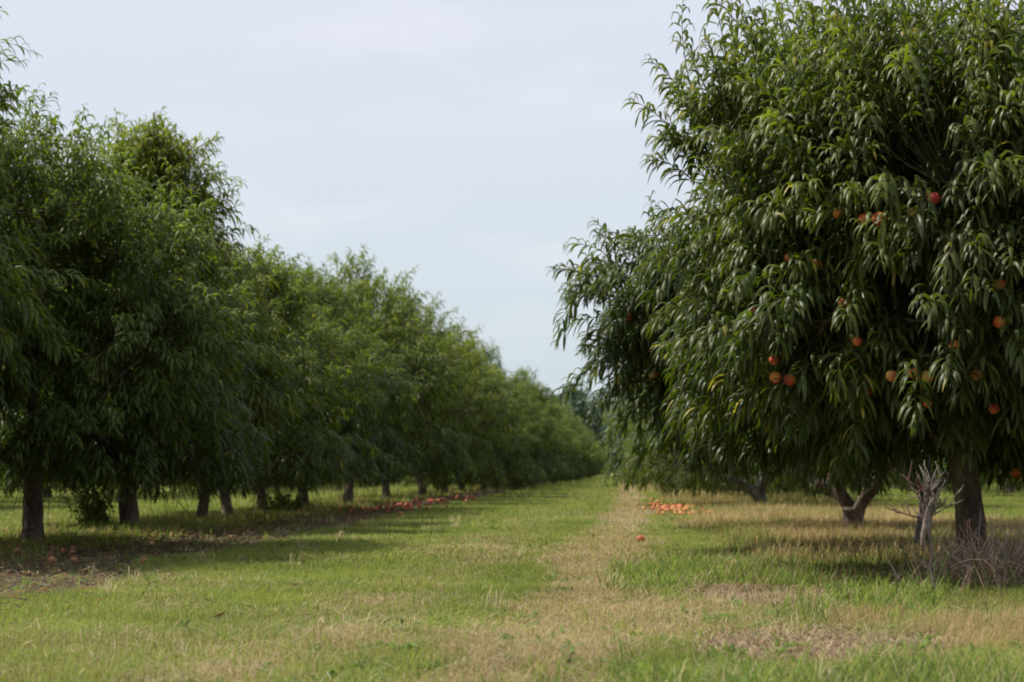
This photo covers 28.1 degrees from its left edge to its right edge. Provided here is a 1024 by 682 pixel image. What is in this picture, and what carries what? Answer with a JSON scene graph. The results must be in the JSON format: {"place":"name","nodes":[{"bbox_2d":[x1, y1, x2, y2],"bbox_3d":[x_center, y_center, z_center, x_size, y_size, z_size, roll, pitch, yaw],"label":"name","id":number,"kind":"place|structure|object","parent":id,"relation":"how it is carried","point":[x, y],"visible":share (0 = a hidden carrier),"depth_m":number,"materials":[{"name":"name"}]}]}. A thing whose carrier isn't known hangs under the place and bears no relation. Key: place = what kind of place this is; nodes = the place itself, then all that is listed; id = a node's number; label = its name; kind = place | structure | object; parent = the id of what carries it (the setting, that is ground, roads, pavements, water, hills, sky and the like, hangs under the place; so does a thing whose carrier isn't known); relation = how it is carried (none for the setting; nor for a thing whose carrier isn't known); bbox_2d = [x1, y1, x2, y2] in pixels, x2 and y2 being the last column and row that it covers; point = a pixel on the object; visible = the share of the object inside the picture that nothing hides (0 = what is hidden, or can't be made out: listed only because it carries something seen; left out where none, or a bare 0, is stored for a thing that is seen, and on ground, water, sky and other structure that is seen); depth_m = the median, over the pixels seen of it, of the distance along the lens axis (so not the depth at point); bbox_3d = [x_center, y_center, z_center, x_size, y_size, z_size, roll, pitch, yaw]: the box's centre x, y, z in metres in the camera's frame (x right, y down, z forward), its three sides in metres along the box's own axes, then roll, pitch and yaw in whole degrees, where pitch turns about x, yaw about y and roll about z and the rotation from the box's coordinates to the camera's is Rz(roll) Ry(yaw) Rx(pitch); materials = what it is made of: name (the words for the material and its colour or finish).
{"place":"outdoors","nodes":[
{"label":"outdoors","id":0,"kind":"place"},
{"bbox_2d":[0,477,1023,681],"bbox_3d":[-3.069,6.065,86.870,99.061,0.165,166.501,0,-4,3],"label":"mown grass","id":1,"kind":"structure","parent":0,"point":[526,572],"depth_m":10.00,"materials":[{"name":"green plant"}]},
{"bbox_2d":[0,473,1023,681],"bbox_3d":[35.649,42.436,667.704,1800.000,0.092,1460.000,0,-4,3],"label":"ground","id":2,"kind":"structure","parent":0,"point":[478,494],"depth_m":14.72,"materials":[{"name":"brown plant"}]},
{"bbox_2d":[12,548,19,555],"bbox_3d":[-3.621,1.539,14.948,0.056,0.062,0.065,-3,-1,-19],"label":"fallen peach","id":3,"kind":"object","parent":2,"relation":"on","point":[15,550],"visible":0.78,"depth_m":14.93,"materials":[{"name":"orange food"}]},
{"bbox_2d":[0,6,89,471],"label":"peach tree","id":4,"kind":"object","parent":2,"relation":"on","point":[24,317],"visible":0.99,"depth_m":14.99,"materials":[{"name":"green plant"}]},
{"bbox_2d":[0,463,101,500],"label":"peach tree","id":5,"kind":"object","parent":2,"relation":"on","point":[42,486],"visible":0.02,"depth_m":40.34,"materials":[{"name":"green plant"}]},
{"bbox_2d":[47,556,55,564],"bbox_3d":[-3.100,1.474,13.768,0.061,0.065,0.056,37,2,32],"label":"fallen peach","id":6,"kind":"object","parent":2,"relation":"on","point":[51,559],"visible":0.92,"depth_m":13.75,"materials":[{"name":"orange food"}]},
{"bbox_2d":[60,548,66,554],"bbox_3d":[-3.329,1.561,15.213,0.056,0.050,0.059,40,-24,-9],"label":"fallen peach","id":7,"kind":"object","parent":2,"relation":"on","point":[63,550],"visible":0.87,"depth_m":15.19,"materials":[{"name":"orange food"}]},
{"bbox_2d":[68,549,75,555],"bbox_3d":[-3.251,1.565,15.130,0.055,0.052,0.047,-42,18,12],"label":"fallen peach","id":8,"kind":"object","parent":2,"relation":"on","point":[72,552],"visible":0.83,"depth_m":15.11,"materials":[{"name":"orange food"}]},
{"bbox_2d":[68,545,75,551],"bbox_3d":[-3.345,1.581,15.556,0.055,0.064,0.061,12,-22,25],"label":"fallen peach","id":9,"kind":"object","parent":2,"relation":"on","point":[73,547],"visible":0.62,"depth_m":15.54,"materials":[{"name":"orange food"}]},
{"bbox_2d":[0,471,147,498],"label":"peach tree","id":10,"kind":"object","parent":2,"relation":"on","point":[4,484],"depth_m":43.70,"materials":[{"name":"green plant"}]},
{"bbox_2d":[70,556,77,563],"bbox_3d":[-2.982,1.490,13.936,0.054,0.051,0.046,29,-53,-23],"label":"fallen peach","id":11,"kind":"object","parent":2,"relation":"on","point":[74,560],"visible":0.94,"depth_m":13.92,"materials":[{"name":"orange food"}]},
{"bbox_2d":[60,481,116,528],"bbox_3d":[-4.362,1.691,21.082,0.595,0.612,0.741,1,-4,-9],"label":"basal sprout","id":12,"kind":"object","parent":2,"relation":"on","point":[99,509],"visible":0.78,"depth_m":21.04,"materials":[{"name":"green plant"}]},
{"bbox_2d":[0,83,273,543],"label":"peach tree","id":13,"kind":"object","parent":2,"relation":"on","point":[148,312],"visible":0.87,"depth_m":16.43,"materials":[{"name":"green plant"}]},
{"bbox_2d":[140,557,146,563],"bbox_3d":[-2.508,1.494,13.942,0.053,0.046,0.050,-30,-9,36],"label":"fallen peach","id":14,"kind":"object","parent":2,"relation":"on","point":[142,559],"visible":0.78,"depth_m":13.92,"materials":[{"name":"orange food"}]},
{"bbox_2d":[0,106,308,526],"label":"peach tree","id":15,"kind":"object","parent":2,"relation":"on","point":[169,163],"visible":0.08,"depth_m":21.32,"materials":[{"name":"green plant"}]},
{"bbox_2d":[57,234,356,517],"bbox_3d":[-3.627,0.464,24.238,3.568,3.508,3.888,0,-4,-5],"label":"peach tree","id":16,"kind":"object","parent":2,"relation":"on","point":[322,456],"visible":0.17,"depth_m":23.98,"materials":[{"name":"green plant"}]},
{"bbox_2d":[141,481,282,491],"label":"peach tree","id":17,"kind":"object","parent":2,"relation":"on","point":[188,490],"depth_m":59.09,"materials":[{"name":"green plant"}]},
{"bbox_2d":[102,234,405,515],"bbox_3d":[-3.838,0.496,27.491,4.695,3.930,4.467,2,-4,-33],"label":"peach tree","id":18,"kind":"object","parent":2,"relation":"on","point":[342,394],"visible":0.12,"depth_m":27.41,"materials":[{"name":"green plant"}]},
{"bbox_2d":[0,481,548,570],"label":"row weeds","id":19,"kind":"object","parent":2,"relation":"on","point":[8,534],"visible":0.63,"depth_m":20.94,"materials":[{"name":"green plant"}]},
{"bbox_2d":[250,490,303,512],"bbox_3d":[-3.486,2.394,30.531,0.790,0.455,0.667,0,-4,3],"label":"leafy shoot","id":20,"kind":"object","parent":2,"relation":"on","point":[287,500],"visible":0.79,"depth_m":30.46,"materials":[{"name":"green plant"}]},
{"bbox_2d":[148,259,410,512],"bbox_3d":[-3.798,0.664,31.058,4.003,4.023,4.362,2,-4,-26],"label":"peach tree","id":21,"kind":"object","parent":2,"relation":"on","point":[374,358],"visible":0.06,"depth_m":30.87,"materials":[{"name":"green plant"}]},
{"bbox_2d":[259,262,423,507],"bbox_3d":[-3.492,0.754,33.545,4.250,4.168,3.804,-1,-4,17],"label":"peach tree","id":22,"kind":"object","parent":2,"relation":"on","point":[392,445],"visible":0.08,"depth_m":33.49,"materials":[{"name":"green plant"}]},
{"bbox_2d":[269,241,478,503],"bbox_3d":[-3.054,0.654,38.306,5.216,4.976,4.963,-3,-5,41],"label":"peach tree","id":23,"kind":"object","parent":2,"relation":"on","point":[438,387],"visible":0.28,"depth_m":37.84,"materials":[{"name":"green plant"}]},
{"bbox_2d":[337,291,497,497],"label":"peach tree","id":24,"kind":"object","parent":2,"relation":"on","point":[446,413],"visible":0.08,"depth_m":43.60,"materials":[{"name":"green plant"}]},
{"bbox_2d":[326,316,517,496],"bbox_3d":[-2.191,1.579,49.048,4.606,4.576,4.958,-3,-4,36],"label":"peach tree","id":25,"kind":"object","parent":2,"relation":"on","point":[494,416],"visible":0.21,"depth_m":48.70,"materials":[{"name":"green plant"}]},
{"bbox_2d":[367,332,539,492],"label":"peach tree","id":26,"kind":"object","parent":2,"relation":"on","point":[516,452],"visible":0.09,"depth_m":54.21,"materials":[{"name":"green plant"}]},
{"bbox_2d":[399,364,546,491],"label":"peach tree","id":27,"kind":"object","parent":2,"relation":"on","point":[523,477],"visible":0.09,"depth_m":59.74,"materials":[{"name":"green plant"}]},
{"bbox_2d":[431,380,548,490],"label":"peach tree","id":28,"kind":"object","parent":2,"relation":"on","point":[529,428],"visible":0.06,"depth_m":65.05,"materials":[{"name":"green plant"}]},
{"bbox_2d":[0,519,1019,681],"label":"broadleaf weeds","id":29,"kind":"object","parent":2,"relation":"on","point":[331,670],"visible":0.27,"depth_m":7.68,"materials":[{"name":"green plant"}]},
{"bbox_2d":[2,512,1023,681],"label":"lush grass","id":30,"kind":"structure","parent":2,"relation":"on","point":[694,567],"depth_m":9.39,"materials":[{"name":"green plant"}]},
{"bbox_2d":[477,338,564,485],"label":"peach tree","id":31,"kind":"object","parent":2,"relation":"on","point":[522,374],"visible":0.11,"depth_m":75.07,"materials":[{"name":"green plant"}]},
{"bbox_2d":[482,369,562,487],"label":"peach tree","id":32,"kind":"object","parent":2,"relation":"on","point":[538,455],"visible":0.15,"depth_m":70.17,"materials":[{"name":"green plant"}]},
{"bbox_2d":[507,416,572,485],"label":"peach tree","id":33,"kind":"object","parent":2,"relation":"on","point":[555,466],"visible":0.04,"depth_m":79.92,"materials":[{"name":"green plant"}]},
{"bbox_2d":[508,377,571,483],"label":"peach tree","id":34,"kind":"object","parent":2,"relation":"on","point":[567,471],"visible":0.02,"depth_m":90.44,"materials":[{"name":"green plant"}]},
{"bbox_2d":[538,410,573,479],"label":"peach tree","id":35,"kind":"object","parent":2,"relation":"on","point":[561,448],"visible":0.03,"depth_m":85.57,"materials":[{"name":"green plant"}]},
{"bbox_2d":[532,404,580,481],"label":"peach tree","id":36,"kind":"object","parent":2,"relation":"on","point":[573,441],"visible":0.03,"depth_m":95.77,"materials":[{"name":"green plant"}]},
{"bbox_2d":[540,400,583,481],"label":"peach tree","id":37,"kind":"object","parent":2,"relation":"on","point":[569,459],"visible":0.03,"depth_m":100.55,"materials":[{"name":"green plant"}]},
{"bbox_2d":[548,400,575,481],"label":"peach tree","id":38,"kind":"object","parent":2,"relation":"on","point":[572,467],"visible":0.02,"depth_m":105.97,"materials":[{"name":"green plant"}]},
{"bbox_2d":[545,403,591,477],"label":"peach tree","id":39,"kind":"object","parent":2,"relation":"on","point":[573,421],"visible":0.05,"depth_m":125.99,"materials":[{"name":"green plant"}]},
{"bbox_2d":[548,401,589,480],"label":"peach tree","id":40,"kind":"object","parent":2,"relation":"on","point":[580,474],"visible":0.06,"depth_m":111.06,"materials":[{"name":"green plant"}]},
{"bbox_2d":[553,404,587,475],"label":"peach tree","id":41,"kind":"object","parent":2,"relation":"on","point":[584,471],"visible":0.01,"depth_m":120.53,"materials":[{"name":"green plant"}]},
{"bbox_2d":[557,419,590,479],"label":"peach tree","id":42,"kind":"object","parent":2,"relation":"on","point":[585,452],"depth_m":115.66,"materials":[{"name":"green plant"}]},
{"bbox_2d":[554,400,597,478],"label":"peach tree","id":43,"kind":"object","parent":2,"relation":"on","point":[591,468],"visible":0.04,"depth_m":131.06,"materials":[{"name":"green plant"}]},
{"bbox_2d":[565,410,600,475],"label":"peach tree","id":44,"kind":"object","parent":2,"relation":"on","point":[588,438],"visible":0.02,"depth_m":151.16,"materials":[{"name":"green plant"}]},
{"bbox_2d":[568,417,597,476],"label":"peach tree","id":45,"kind":"object","parent":2,"relation":"on","point":[584,445],"visible":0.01,"depth_m":136.24,"materials":[{"name":"green plant"}]},
{"bbox_2d":[565,411,601,478],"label":"peach tree","id":46,"kind":"object","parent":2,"relation":"on","point":[592,457],"visible":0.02,"depth_m":140.59,"materials":[{"name":"green plant"}]},
{"bbox_2d":[570,415,598,478],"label":"peach tree","id":47,"kind":"object","parent":2,"relation":"on","point":[579,431],"depth_m":146.32,"materials":[{"name":"green plant"}]},
{"bbox_2d":[527,377,645,472],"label":"distant woods","id":48,"kind":"object","parent":2,"relation":"on","point":[577,402],"depth_m":334.01,"materials":[{"name":"green plant"}]},
{"bbox_2d":[575,415,602,476],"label":"peach tree","id":49,"kind":"object","parent":2,"relation":"on","point":[585,429],"visible":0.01,"depth_m":174.86,"materials":[{"name":"green plant"}]},
{"bbox_2d":[636,535,644,541],"bbox_3d":[1.149,1.772,18.286,0.075,0.079,0.068,24,-26,-19],"label":"fallen peach","id":50,"kind":"object","parent":2,"relation":"on","point":[639,537],"visible":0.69,"depth_m":18.27,"materials":[{"name":"orange food"}]},
{"bbox_2d":[655,461,822,495],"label":"peach tree","id":51,"kind":"object","parent":2,"relation":"on","point":[743,491],"visible":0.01,"depth_m":46.27,"materials":[{"name":"green plant"}]},
{"bbox_2d":[673,473,807,492],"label":"peach tree","id":52,"kind":"object","parent":2,"relation":"on","point":[741,489],"visible":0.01,"depth_m":51.54,"materials":[{"name":"green plant"}]},
{"bbox_2d":[649,459,867,498],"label":"peach tree","id":53,"kind":"object","parent":2,"relation":"on","point":[752,482],"visible":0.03,"depth_m":42.20,"materials":[{"name":"green plant"}]},
{"bbox_2d":[590,372,933,504],"bbox_3d":[4.555,0.767,36.314,6.407,4.575,6.154,0,-4,3],"label":"peach tree","id":54,"kind":"object","parent":2,"relation":"on","point":[644,477],"visible":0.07,"depth_m":35.78,"materials":[{"name":"green plant"}]},
{"bbox_2d":[546,76,999,546],"bbox_3d":[3.104,-0.348,16.418,4.537,4.310,4.823,-3,-5,43],"label":"peach tree","id":55,"kind":"object","parent":2,"relation":"on","point":[626,342],"visible":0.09,"depth_m":15.96,"materials":[{"name":"green plant"}]},
{"bbox_2d":[599,226,1022,528],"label":"peach tree","id":56,"kind":"object","parent":2,"relation":"on","point":[850,508],"depth_m":21.82,"materials":[{"name":"green plant"}]},
{"bbox_2d":[608,0,1023,564],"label":"peach tree","id":57,"kind":"object","parent":2,"relation":"on","point":[869,168],"visible":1,"depth_m":11.15,"materials":[{"name":"green plant"}]},
{"bbox_2d":[885,460,963,590],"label":"dead sapling","id":58,"kind":"object","parent":2,"relation":"on","point":[931,508],"visible":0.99,"depth_m":10.07,"materials":[{"name":"grey wood"}]},
{"bbox_2d":[850,529,1023,583],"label":"dead stalks","id":59,"kind":"object","parent":2,"relation":"on","point":[950,561],"visible":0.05,"depth_m":11.55,"materials":[{"name":"brown plant"}]},
{"bbox_2d":[884,475,1005,489],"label":"peach tree","id":60,"kind":"object","parent":2,"relation":"on","point":[891,483],"visible":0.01,"depth_m":64.49,"materials":[{"name":"green plant"}]},
{"bbox_2d":[869,510,1023,588],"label":"dry brush","id":61,"kind":"object","parent":2,"relation":"on","point":[1019,551],"visible":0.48,"depth_m":11.44,"materials":[{"name":"grey plant"}]},
{"bbox_2d":[887,463,1023,491],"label":"peach tree","id":62,"kind":"object","parent":2,"relation":"on","point":[1019,488],"visible":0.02,"depth_m":59.14,"materials":[{"name":"green plant"}]},
{"bbox_2d":[922,457,1016,493],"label":"peach tree","id":63,"kind":"object","parent":2,"relation":"on","point":[1010,488],"depth_m":54.41,"materials":[{"name":"green plant"}]},
{"bbox_2d":[979,470,1022,495],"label":"peach tree","id":64,"kind":"object","parent":2,"relation":"on","point":[982,484],"visible":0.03,"depth_m":49.82,"materials":[{"name":"green plant"}]},
{"bbox_2d":[0,0,1023,405],"label":"sky","id":65,"kind":"structure","parent":0,"point":[467,142],"materials":[{"name":"white"}]},
{"bbox_2d":[637,479,1023,669],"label":"dry grass","id":66,"kind":"structure","parent":0,"point":[753,527],"depth_m":18.20,"materials":[{"name":"beige plant"}]}
]}

